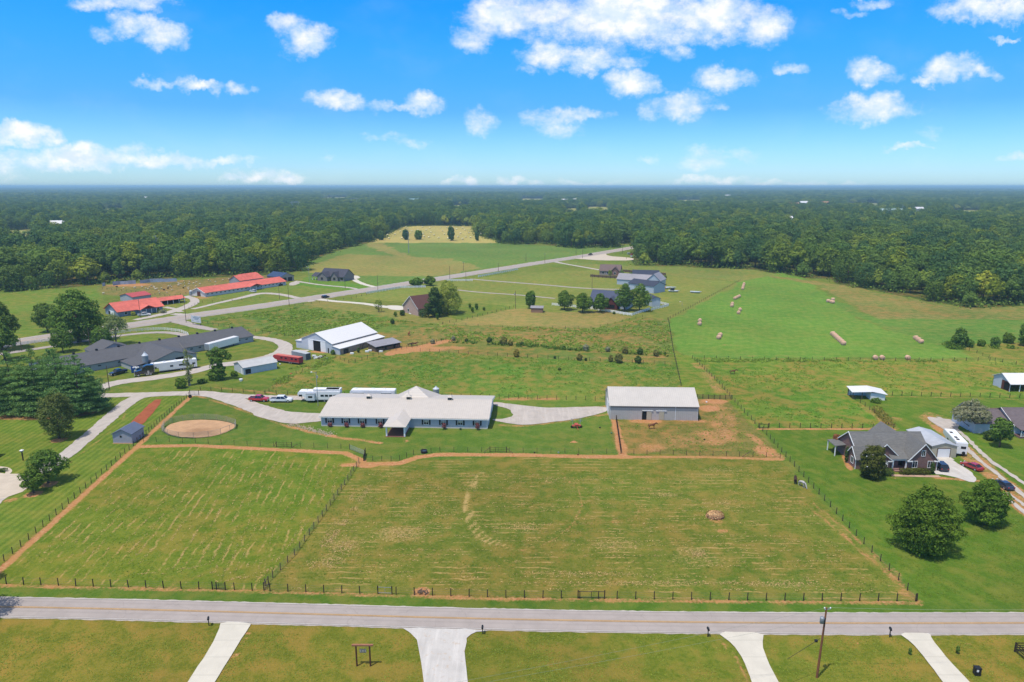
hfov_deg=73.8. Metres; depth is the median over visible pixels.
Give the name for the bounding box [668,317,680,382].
fence
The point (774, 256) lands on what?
broadleaf tree
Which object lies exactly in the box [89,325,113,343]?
broadleaf tree
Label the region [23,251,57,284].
broadleaf tree
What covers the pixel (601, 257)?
gravel yard
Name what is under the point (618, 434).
fence
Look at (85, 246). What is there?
broadleaf tree
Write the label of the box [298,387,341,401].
horse trailer
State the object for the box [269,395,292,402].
pickup truck
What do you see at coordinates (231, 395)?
stable drive
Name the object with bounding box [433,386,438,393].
feed silo
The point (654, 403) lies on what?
arena barn
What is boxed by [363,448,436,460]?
fence
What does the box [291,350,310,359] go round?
shipping container
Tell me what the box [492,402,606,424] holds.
gravel yard
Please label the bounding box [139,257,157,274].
broadleaf tree
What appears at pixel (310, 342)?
sliding door
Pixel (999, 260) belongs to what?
broadleaf tree
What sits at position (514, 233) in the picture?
broadleaf tree
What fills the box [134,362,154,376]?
semi truck
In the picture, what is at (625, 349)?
round bush
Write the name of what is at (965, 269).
broadleaf tree
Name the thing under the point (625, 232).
broadleaf tree
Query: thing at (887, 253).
broadleaf tree
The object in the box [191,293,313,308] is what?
stable lane
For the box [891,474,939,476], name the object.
garden path
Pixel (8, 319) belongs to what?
broadleaf tree
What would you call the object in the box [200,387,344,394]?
fence
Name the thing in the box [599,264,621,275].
brown roofed house
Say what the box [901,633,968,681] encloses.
concrete driveway
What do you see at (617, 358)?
round bush
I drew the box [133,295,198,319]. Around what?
stable lane
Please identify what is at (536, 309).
garden store
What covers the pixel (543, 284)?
farm lane
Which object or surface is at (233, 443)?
fence
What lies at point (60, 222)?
distant building
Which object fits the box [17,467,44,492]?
broadleaf tree
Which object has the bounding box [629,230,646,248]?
broadleaf tree
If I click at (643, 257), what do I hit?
broadleaf tree
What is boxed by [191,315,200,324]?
roadside sign
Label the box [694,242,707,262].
broadleaf tree
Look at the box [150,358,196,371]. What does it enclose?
horse trailer
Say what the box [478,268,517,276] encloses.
fence
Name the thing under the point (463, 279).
fence
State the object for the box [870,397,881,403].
shrub
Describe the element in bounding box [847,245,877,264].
broadleaf tree
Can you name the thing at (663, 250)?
broadleaf tree
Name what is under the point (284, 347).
barn track
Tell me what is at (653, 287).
pale metal garage
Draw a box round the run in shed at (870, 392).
[847,385,887,399]
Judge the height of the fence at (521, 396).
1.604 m
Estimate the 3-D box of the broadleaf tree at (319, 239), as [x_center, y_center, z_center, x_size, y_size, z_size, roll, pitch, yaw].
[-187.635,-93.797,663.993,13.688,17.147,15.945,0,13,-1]
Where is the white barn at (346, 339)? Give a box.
[296,322,384,354]
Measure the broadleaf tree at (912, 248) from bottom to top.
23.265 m
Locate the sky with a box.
[0,0,1023,185]
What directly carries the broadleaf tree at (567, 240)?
on the ground at (784, 315)
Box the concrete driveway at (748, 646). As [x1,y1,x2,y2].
[720,631,777,681]
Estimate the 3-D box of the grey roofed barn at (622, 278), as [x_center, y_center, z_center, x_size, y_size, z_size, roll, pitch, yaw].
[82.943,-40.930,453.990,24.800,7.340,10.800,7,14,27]
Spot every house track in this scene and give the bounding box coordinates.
[937,417,1023,483]
[967,447,1023,497]
[1009,500,1023,513]
[1011,494,1023,505]
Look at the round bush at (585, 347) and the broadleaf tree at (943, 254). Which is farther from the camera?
the broadleaf tree at (943, 254)
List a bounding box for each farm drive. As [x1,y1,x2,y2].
[0,396,153,502]
[100,391,283,412]
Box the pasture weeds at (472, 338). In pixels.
[413,318,672,354]
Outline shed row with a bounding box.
[158,295,184,303]
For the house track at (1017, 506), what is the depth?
139.15 m
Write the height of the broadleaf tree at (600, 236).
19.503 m
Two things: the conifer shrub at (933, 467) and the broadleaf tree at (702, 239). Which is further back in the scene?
the broadleaf tree at (702, 239)
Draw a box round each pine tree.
[0,349,58,416]
[0,350,33,415]
[22,348,88,413]
[30,348,64,379]
[44,354,112,414]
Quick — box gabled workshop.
[647,272,665,283]
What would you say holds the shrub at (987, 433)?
on the ground at (784, 315)
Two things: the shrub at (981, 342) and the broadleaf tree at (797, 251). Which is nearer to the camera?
the shrub at (981, 342)
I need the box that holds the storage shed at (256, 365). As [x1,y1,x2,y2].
[234,356,276,374]
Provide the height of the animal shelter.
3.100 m
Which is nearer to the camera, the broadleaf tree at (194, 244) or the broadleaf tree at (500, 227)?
the broadleaf tree at (194, 244)
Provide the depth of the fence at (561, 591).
108.96 m
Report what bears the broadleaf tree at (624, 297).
on the ground at (784, 315)
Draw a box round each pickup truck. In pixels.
[108,368,127,375]
[137,312,150,315]
[248,394,269,401]
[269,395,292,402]
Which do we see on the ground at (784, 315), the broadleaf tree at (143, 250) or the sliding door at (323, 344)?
the broadleaf tree at (143, 250)
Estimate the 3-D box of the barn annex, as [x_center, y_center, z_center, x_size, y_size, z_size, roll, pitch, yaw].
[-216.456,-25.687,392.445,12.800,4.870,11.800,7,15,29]
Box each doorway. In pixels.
[313,341,320,351]
[642,411,646,419]
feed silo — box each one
[141,352,148,364]
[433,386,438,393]
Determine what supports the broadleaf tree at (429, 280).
on the ground at (784, 315)
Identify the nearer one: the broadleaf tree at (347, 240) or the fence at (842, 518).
the fence at (842, 518)
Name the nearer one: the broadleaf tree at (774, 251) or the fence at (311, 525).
the fence at (311, 525)
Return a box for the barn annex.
[119,291,151,300]
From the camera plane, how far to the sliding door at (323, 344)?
268.93 m
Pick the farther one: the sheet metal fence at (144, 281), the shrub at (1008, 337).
the sheet metal fence at (144, 281)
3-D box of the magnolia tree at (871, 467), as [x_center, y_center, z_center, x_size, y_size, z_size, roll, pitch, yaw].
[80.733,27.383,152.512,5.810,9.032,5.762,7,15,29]
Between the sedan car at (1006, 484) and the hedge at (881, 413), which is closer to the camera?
the sedan car at (1006, 484)
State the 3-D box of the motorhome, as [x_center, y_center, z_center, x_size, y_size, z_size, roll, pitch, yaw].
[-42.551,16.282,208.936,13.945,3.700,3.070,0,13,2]
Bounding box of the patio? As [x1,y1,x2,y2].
[0,473,25,498]
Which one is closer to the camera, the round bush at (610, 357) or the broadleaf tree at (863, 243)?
the round bush at (610, 357)
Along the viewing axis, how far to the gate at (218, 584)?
110.74 m
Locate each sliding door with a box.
[308,339,313,349]
[320,341,325,351]
[646,411,651,419]
[659,411,663,419]
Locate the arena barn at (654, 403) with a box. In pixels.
[605,386,698,420]
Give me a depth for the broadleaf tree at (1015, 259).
419.35 m
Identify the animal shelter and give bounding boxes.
[366,337,400,351]
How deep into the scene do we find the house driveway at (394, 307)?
368.25 m
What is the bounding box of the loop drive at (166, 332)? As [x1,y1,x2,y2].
[0,331,186,354]
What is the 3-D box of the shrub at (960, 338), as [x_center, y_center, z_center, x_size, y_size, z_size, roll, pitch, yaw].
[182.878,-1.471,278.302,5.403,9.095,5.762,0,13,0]
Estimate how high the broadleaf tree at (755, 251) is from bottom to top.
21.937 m
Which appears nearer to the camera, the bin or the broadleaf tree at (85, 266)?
the bin
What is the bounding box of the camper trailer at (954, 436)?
[943,429,967,454]
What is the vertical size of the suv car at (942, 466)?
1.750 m
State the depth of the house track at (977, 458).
158.37 m
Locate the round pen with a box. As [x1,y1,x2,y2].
[161,414,235,437]
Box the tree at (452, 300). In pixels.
[438,280,463,313]
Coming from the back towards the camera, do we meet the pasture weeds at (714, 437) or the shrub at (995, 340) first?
the shrub at (995, 340)
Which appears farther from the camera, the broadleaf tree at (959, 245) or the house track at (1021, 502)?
the broadleaf tree at (959, 245)
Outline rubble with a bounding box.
[287,423,336,436]
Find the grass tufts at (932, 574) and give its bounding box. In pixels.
[803,464,1023,604]
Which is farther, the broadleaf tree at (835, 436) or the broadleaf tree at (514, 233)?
the broadleaf tree at (514, 233)
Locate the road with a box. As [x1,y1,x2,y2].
[0,597,1023,633]
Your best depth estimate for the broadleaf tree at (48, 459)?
148.80 m
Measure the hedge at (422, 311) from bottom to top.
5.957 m
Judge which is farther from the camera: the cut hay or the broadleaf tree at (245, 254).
the broadleaf tree at (245, 254)
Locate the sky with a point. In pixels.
(93, 92)
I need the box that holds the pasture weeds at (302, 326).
[213,307,438,335]
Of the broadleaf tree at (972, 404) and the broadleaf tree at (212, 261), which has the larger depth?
the broadleaf tree at (212, 261)
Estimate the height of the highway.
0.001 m
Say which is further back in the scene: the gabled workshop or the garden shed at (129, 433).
the gabled workshop
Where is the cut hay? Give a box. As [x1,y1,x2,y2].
[44,456,875,590]
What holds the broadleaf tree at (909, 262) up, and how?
on the ground at (784, 315)
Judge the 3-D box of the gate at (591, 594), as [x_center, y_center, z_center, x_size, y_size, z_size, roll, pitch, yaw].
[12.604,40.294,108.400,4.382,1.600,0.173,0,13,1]
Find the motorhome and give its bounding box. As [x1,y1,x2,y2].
[350,388,396,393]
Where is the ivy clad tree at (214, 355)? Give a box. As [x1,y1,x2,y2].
[205,343,231,380]
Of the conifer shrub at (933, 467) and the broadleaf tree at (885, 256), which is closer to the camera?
the conifer shrub at (933, 467)
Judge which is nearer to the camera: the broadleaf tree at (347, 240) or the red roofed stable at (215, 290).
the red roofed stable at (215, 290)
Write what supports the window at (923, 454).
in the brick house at (908, 449)
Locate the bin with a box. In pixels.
[972,665,982,675]
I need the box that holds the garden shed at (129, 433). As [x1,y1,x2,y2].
[112,421,144,443]
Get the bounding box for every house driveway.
[295,281,356,288]
[317,299,386,307]
[353,279,375,286]
[386,305,402,309]
[934,460,975,481]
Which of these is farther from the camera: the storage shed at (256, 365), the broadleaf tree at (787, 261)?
the broadleaf tree at (787, 261)
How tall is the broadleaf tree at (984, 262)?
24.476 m
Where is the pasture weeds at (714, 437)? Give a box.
[620,407,773,455]
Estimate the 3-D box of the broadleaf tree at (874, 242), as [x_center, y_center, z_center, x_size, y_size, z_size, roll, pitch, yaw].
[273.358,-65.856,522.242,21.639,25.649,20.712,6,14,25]
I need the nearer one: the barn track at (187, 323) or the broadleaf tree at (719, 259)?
the barn track at (187, 323)
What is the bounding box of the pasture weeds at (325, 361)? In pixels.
[272,355,335,383]
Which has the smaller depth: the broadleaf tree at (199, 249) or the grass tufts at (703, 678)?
the grass tufts at (703, 678)
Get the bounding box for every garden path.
[0,466,11,477]
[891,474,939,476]
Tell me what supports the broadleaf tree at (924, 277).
on the ground at (784, 315)
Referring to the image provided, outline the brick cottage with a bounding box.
[402,294,443,315]
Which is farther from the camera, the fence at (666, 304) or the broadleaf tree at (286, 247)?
the broadleaf tree at (286, 247)
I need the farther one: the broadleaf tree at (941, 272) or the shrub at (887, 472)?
the broadleaf tree at (941, 272)
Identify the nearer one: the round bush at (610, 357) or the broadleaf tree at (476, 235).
the round bush at (610, 357)
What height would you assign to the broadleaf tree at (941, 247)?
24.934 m
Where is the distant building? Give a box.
[50,220,62,224]
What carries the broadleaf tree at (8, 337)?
on the ground at (784, 315)
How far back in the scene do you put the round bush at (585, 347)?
271.36 m
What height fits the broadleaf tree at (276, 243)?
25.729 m
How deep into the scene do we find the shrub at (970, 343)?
276.90 m
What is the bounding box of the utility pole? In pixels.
[788,607,830,677]
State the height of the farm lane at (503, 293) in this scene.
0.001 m
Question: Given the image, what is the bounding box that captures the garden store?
[530,305,543,312]
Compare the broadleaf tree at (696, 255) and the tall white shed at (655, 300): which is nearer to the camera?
the tall white shed at (655, 300)
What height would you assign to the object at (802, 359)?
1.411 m
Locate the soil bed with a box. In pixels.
[132,399,161,423]
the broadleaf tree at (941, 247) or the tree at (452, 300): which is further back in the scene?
the broadleaf tree at (941, 247)
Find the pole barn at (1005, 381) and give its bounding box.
[993,373,1023,391]
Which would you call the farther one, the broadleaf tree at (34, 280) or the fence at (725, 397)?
the broadleaf tree at (34, 280)
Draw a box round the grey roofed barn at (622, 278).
[616,273,651,284]
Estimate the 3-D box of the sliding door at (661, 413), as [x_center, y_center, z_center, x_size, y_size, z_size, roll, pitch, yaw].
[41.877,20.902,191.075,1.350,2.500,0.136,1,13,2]
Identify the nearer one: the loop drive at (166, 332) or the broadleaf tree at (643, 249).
the loop drive at (166, 332)
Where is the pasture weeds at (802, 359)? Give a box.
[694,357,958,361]
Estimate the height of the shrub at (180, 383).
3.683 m
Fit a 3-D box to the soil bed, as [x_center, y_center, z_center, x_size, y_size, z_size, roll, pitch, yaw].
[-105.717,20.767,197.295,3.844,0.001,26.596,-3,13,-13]
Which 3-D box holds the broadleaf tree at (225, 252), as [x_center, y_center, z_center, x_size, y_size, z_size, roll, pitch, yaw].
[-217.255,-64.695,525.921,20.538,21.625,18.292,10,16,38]
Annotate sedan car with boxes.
[960,461,984,470]
[993,478,1015,489]
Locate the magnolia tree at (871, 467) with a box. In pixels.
[858,445,887,480]
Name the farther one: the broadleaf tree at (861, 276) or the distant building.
the distant building
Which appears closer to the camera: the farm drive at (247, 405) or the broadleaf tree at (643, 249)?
the farm drive at (247, 405)
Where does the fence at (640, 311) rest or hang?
on the ground at (784, 315)
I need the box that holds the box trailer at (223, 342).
[204,336,238,350]
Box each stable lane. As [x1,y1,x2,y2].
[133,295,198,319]
[163,307,183,311]
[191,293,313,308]
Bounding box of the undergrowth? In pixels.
[0,222,1023,308]
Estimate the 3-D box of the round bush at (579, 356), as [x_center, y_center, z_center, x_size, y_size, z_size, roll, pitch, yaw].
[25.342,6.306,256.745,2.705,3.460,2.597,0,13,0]
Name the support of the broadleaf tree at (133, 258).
on the ground at (784, 315)
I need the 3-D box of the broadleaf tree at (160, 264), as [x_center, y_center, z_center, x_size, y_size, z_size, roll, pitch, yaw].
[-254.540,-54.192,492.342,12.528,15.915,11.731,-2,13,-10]
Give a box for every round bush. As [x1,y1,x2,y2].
[499,336,506,344]
[513,349,519,356]
[576,353,582,360]
[583,344,588,350]
[608,355,612,361]
[614,353,622,362]
[622,346,627,353]
[634,355,641,363]
[637,347,642,354]
[653,350,658,355]
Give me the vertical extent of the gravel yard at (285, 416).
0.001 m
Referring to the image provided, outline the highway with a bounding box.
[3,246,632,346]
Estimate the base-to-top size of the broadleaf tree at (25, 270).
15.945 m
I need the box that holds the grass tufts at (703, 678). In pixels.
[0,630,1023,681]
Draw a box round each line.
[0,616,957,633]
[3,597,756,612]
[10,606,1023,622]
[18,607,1002,623]
[460,608,823,681]
[489,618,826,681]
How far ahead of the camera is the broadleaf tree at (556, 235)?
735.92 m
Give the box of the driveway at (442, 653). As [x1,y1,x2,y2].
[403,627,485,681]
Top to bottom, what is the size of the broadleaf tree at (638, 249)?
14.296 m
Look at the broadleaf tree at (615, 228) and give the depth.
724.77 m
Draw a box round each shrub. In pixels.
[175,378,186,387]
[197,378,208,383]
[230,371,237,375]
[844,448,848,461]
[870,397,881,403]
[883,467,894,475]
[930,462,935,473]
[953,327,968,345]
[965,339,974,347]
[977,339,985,346]
[982,430,998,440]
[990,337,1001,345]
[1002,332,1016,343]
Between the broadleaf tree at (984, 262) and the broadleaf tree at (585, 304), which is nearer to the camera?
the broadleaf tree at (585, 304)
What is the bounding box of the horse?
[798,480,806,488]
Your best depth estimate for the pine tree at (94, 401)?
194.31 m
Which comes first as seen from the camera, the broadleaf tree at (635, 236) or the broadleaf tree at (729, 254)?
the broadleaf tree at (729, 254)
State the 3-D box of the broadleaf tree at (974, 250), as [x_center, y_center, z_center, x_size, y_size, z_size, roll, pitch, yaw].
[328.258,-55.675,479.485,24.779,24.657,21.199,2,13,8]
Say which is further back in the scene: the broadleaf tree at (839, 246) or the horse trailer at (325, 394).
the broadleaf tree at (839, 246)
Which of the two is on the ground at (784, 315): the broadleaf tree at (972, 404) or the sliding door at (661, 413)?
the broadleaf tree at (972, 404)
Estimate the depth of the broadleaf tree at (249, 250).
518.42 m
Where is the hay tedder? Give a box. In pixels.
[569,418,582,428]
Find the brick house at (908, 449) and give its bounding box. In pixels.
[827,421,939,471]
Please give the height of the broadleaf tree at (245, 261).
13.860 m
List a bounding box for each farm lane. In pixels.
[459,290,554,298]
[473,279,617,289]
[556,261,598,269]
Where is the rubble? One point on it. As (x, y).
(310, 427)
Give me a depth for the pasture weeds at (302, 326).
331.10 m
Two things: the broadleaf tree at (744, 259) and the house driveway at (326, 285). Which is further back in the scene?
the broadleaf tree at (744, 259)
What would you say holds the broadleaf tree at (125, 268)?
on the ground at (784, 315)
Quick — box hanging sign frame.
[352,644,372,665]
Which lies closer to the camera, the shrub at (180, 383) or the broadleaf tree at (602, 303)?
the shrub at (180, 383)
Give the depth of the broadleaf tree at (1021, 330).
279.08 m
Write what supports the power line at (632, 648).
attached to the utility pole
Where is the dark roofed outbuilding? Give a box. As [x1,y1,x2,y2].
[632,270,659,274]
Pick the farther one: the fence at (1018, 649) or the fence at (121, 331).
the fence at (121, 331)
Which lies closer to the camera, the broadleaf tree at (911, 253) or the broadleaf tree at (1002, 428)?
the broadleaf tree at (1002, 428)
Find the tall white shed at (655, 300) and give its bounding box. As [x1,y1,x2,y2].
[646,294,659,306]
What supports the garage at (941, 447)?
on the ground at (784, 315)
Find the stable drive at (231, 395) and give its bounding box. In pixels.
[212,392,304,399]
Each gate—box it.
[211,581,225,589]
[263,576,268,590]
[490,447,506,452]
[577,590,604,598]
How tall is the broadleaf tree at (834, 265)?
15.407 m
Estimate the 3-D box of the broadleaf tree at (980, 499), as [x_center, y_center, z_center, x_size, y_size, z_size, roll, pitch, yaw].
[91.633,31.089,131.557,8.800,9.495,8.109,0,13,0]
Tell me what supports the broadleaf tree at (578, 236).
on the ground at (784, 315)
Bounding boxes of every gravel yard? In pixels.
[252,408,320,423]
[276,350,308,360]
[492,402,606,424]
[576,254,633,259]
[927,417,959,429]
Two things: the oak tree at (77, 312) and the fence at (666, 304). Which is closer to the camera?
the oak tree at (77, 312)
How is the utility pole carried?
on the ground at (784, 315)
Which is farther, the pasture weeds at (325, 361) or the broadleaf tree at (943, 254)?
the broadleaf tree at (943, 254)
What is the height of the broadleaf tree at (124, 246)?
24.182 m
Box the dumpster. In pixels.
[131,366,139,372]
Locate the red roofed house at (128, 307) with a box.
[103,297,163,316]
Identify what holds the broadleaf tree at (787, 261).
on the ground at (784, 315)
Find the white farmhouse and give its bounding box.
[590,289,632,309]
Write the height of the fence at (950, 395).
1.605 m
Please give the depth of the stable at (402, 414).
187.65 m
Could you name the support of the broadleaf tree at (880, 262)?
on the ground at (784, 315)
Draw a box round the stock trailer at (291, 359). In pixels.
[273,353,302,363]
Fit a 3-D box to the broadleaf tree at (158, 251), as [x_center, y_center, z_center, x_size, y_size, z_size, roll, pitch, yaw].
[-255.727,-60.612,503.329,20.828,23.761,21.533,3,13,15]
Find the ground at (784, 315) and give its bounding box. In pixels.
[0,197,1023,681]
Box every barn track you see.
[101,336,292,389]
[165,320,216,330]
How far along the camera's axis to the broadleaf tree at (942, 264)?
409.67 m
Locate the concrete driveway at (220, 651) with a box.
[188,622,250,681]
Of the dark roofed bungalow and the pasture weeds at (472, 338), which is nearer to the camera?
the pasture weeds at (472, 338)
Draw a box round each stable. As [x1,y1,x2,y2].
[29,326,253,375]
[191,277,286,296]
[318,386,494,436]
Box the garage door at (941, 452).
[937,449,949,456]
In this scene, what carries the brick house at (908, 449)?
on the ground at (784, 315)
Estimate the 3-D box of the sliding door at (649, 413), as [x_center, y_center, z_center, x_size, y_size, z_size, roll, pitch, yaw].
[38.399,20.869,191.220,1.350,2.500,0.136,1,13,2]
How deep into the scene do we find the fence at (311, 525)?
128.31 m
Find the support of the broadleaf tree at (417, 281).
on the ground at (784, 315)
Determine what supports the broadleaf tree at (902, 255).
on the ground at (784, 315)
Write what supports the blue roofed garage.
on the ground at (784, 315)
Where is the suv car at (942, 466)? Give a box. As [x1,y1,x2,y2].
[937,461,949,470]
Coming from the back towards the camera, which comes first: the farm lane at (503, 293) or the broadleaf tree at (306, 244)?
the broadleaf tree at (306, 244)
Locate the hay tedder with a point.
(576, 424)
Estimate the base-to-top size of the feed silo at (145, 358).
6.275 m
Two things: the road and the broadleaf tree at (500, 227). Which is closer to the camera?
the road
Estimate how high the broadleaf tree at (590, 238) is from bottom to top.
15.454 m
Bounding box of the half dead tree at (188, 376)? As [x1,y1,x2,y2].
[180,344,193,385]
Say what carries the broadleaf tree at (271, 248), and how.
on the ground at (784, 315)
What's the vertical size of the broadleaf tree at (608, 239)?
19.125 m
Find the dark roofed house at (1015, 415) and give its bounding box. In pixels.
[952,402,1023,438]
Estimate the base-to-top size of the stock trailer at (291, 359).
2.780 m
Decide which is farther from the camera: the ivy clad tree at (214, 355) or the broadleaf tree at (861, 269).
the broadleaf tree at (861, 269)
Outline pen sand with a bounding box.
[165,420,234,437]
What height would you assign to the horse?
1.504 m
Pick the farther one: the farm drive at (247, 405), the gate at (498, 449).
the farm drive at (247, 405)
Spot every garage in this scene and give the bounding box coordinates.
[267,271,293,280]
[628,278,665,293]
[906,427,958,459]
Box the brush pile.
[417,589,428,594]
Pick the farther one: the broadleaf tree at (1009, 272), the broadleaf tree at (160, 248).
the broadleaf tree at (160, 248)
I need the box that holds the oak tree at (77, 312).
[42,288,108,341]
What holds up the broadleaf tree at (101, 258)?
on the ground at (784, 315)
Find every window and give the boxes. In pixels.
[912,461,917,467]
[921,450,925,456]
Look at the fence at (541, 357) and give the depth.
260.73 m
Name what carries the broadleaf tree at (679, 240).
on the ground at (784, 315)
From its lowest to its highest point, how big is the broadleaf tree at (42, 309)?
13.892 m
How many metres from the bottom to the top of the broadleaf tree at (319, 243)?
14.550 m
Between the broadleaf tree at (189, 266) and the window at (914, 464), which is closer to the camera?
the window at (914, 464)
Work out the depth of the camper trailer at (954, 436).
166.67 m
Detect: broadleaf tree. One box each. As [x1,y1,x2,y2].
[0,245,25,280]
[0,265,22,289]
[0,301,21,349]
[0,321,19,360]
[2,264,30,288]
[15,250,35,259]
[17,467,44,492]
[21,250,55,282]
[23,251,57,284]
[23,275,39,288]
[24,449,71,482]
[30,302,55,331]
[31,246,59,274]
[33,388,77,439]
[38,271,55,285]
[42,259,70,284]
[44,247,75,281]
[48,328,73,351]
[64,240,80,257]
[64,265,75,280]
[67,254,101,283]
[69,248,99,276]
[75,272,93,281]
[80,241,93,254]
[88,244,111,272]
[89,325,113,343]
[96,271,110,280]
[101,312,129,341]
[103,246,131,274]
[106,243,126,277]
[112,259,124,275]
[119,241,139,272]
[121,242,143,277]
[124,243,152,275]
[131,269,141,277]
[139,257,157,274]
[149,242,170,271]
[151,243,179,274]
[151,255,167,273]
[162,244,187,274]
[170,251,193,274]
[173,243,198,271]
[179,236,206,260]
[189,245,211,273]
[193,255,207,275]
[202,251,216,272]
[205,238,215,268]
[207,248,223,273]
[207,250,227,271]
[213,241,244,272]
[220,243,238,268]
[230,251,254,271]
[233,257,252,273]
[238,238,247,251]
[243,247,257,270]
[245,253,260,267]
[250,242,273,270]
[256,244,274,266]
[264,259,275,271]
[268,248,291,271]
[270,235,285,266]
[278,235,308,269]
[278,248,297,266]
[283,240,301,266]
[291,236,312,261]
[308,241,319,256]
[313,239,323,252]
[314,236,324,251]
[322,238,331,251]
[329,233,343,248]
[343,228,358,245]
[344,236,353,245]
[374,299,382,311]
[377,230,383,239]
[402,229,408,239]
[409,277,423,286]
[414,230,421,239]
[424,275,435,285]
[424,286,444,316]
[447,226,454,240]
[475,231,478,240]
[492,225,504,239]
[493,219,508,242]
[500,231,509,242]
[509,231,520,242]
[513,224,524,238]
[522,230,534,242]
[525,290,535,308]
[541,229,553,241]
[553,230,569,244]
[557,290,574,309]
[559,221,584,245]
[561,233,573,246]
[571,229,583,247]
[575,292,593,311]
[585,233,594,242]
[593,293,609,311]
[595,229,606,245]
[602,222,619,246]
[607,230,617,245]
[612,228,623,244]
[614,283,633,310]
[617,221,629,241]
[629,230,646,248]
[630,283,651,310]
[632,236,643,256]
[633,243,643,256]
[637,245,648,256]
[638,253,650,261]
[657,244,676,264]
[665,236,690,260]
[669,245,684,263]
[684,237,696,262]
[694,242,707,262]
[695,236,705,261]
[698,233,726,267]
[714,247,730,264]
[717,240,741,264]
[719,248,738,267]
[731,249,743,268]
[741,251,748,266]
[745,236,765,266]
[748,244,758,266]
[750,241,767,267]
[758,237,782,267]
[764,242,793,270]
[769,247,790,269]
[781,251,793,270]
[784,240,808,274]
[795,261,811,276]
[805,244,820,271]
[810,245,829,274]
[816,247,845,275]
[816,260,832,275]
[825,242,848,271]
[831,259,850,279]
[833,249,862,280]
[833,434,839,439]
[836,243,853,250]
[846,254,872,273]
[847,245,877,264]
[850,261,877,286]
[854,271,868,284]
[856,238,872,249]
[856,238,885,247]
[862,249,887,282]
[866,269,885,287]
[873,243,887,252]
[878,240,900,250]
[880,248,898,283]
[881,246,914,258]
[881,267,896,287]
[883,271,903,291]
[885,483,968,556]
[886,247,910,272]
[892,258,917,288]
[898,267,922,292]
[903,249,921,270]
[907,245,925,253]
[909,252,936,271]
[916,269,939,286]
[919,244,932,256]
[922,245,941,253]
[925,249,960,267]
[925,258,949,279]
[925,265,956,298]
[934,246,945,261]
[941,273,969,300]
[942,259,969,292]
[950,398,992,425]
[951,240,976,254]
[951,265,982,295]
[953,239,968,253]
[958,478,1014,526]
[964,245,994,255]
[964,254,983,273]
[966,252,984,262]
[971,254,997,292]
[971,270,995,300]
[977,249,1017,267]
[979,254,1006,270]
[983,240,1003,254]
[989,417,1015,446]
[995,256,1019,266]
[998,262,1017,281]
[1004,274,1023,303]
[1010,253,1023,273]
[1018,323,1023,345]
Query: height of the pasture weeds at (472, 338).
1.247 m
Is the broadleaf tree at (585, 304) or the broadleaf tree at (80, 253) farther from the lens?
the broadleaf tree at (80, 253)
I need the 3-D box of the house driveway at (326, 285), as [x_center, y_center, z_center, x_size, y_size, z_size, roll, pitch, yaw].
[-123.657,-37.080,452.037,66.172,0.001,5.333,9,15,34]
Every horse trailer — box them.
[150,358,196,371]
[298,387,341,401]
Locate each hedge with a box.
[418,308,428,317]
[872,405,895,425]
[899,467,930,474]
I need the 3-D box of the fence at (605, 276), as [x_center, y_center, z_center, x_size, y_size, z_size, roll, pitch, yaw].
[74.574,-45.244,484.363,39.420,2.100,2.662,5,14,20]
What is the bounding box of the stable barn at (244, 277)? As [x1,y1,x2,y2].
[228,273,262,282]
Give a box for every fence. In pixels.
[0,576,916,600]
[3,437,137,560]
[6,327,188,345]
[102,278,176,285]
[138,392,188,439]
[143,437,328,447]
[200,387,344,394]
[264,458,358,585]
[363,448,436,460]
[366,285,425,293]
[397,393,599,400]
[436,349,664,363]
[446,279,472,280]
[467,447,617,452]
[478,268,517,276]
[552,303,631,314]
[590,274,616,278]
[616,415,621,450]
[632,307,649,314]
[639,450,780,456]
[651,302,668,310]
[667,281,738,319]
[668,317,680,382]
[692,355,758,425]
[692,355,1016,362]
[697,394,731,399]
[758,423,893,428]
[760,426,917,600]
[891,391,1019,397]
[1014,642,1023,657]
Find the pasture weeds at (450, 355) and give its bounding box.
[280,352,677,398]
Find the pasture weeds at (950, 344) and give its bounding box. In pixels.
[941,340,1018,349]
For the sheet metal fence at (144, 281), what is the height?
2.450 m
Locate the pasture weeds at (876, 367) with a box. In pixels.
[696,358,1023,426]
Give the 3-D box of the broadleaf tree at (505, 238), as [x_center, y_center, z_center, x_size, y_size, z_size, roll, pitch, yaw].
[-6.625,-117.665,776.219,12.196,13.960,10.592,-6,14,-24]
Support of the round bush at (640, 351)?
on the ground at (784, 315)
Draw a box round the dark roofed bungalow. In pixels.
[312,268,353,280]
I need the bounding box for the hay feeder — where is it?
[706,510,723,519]

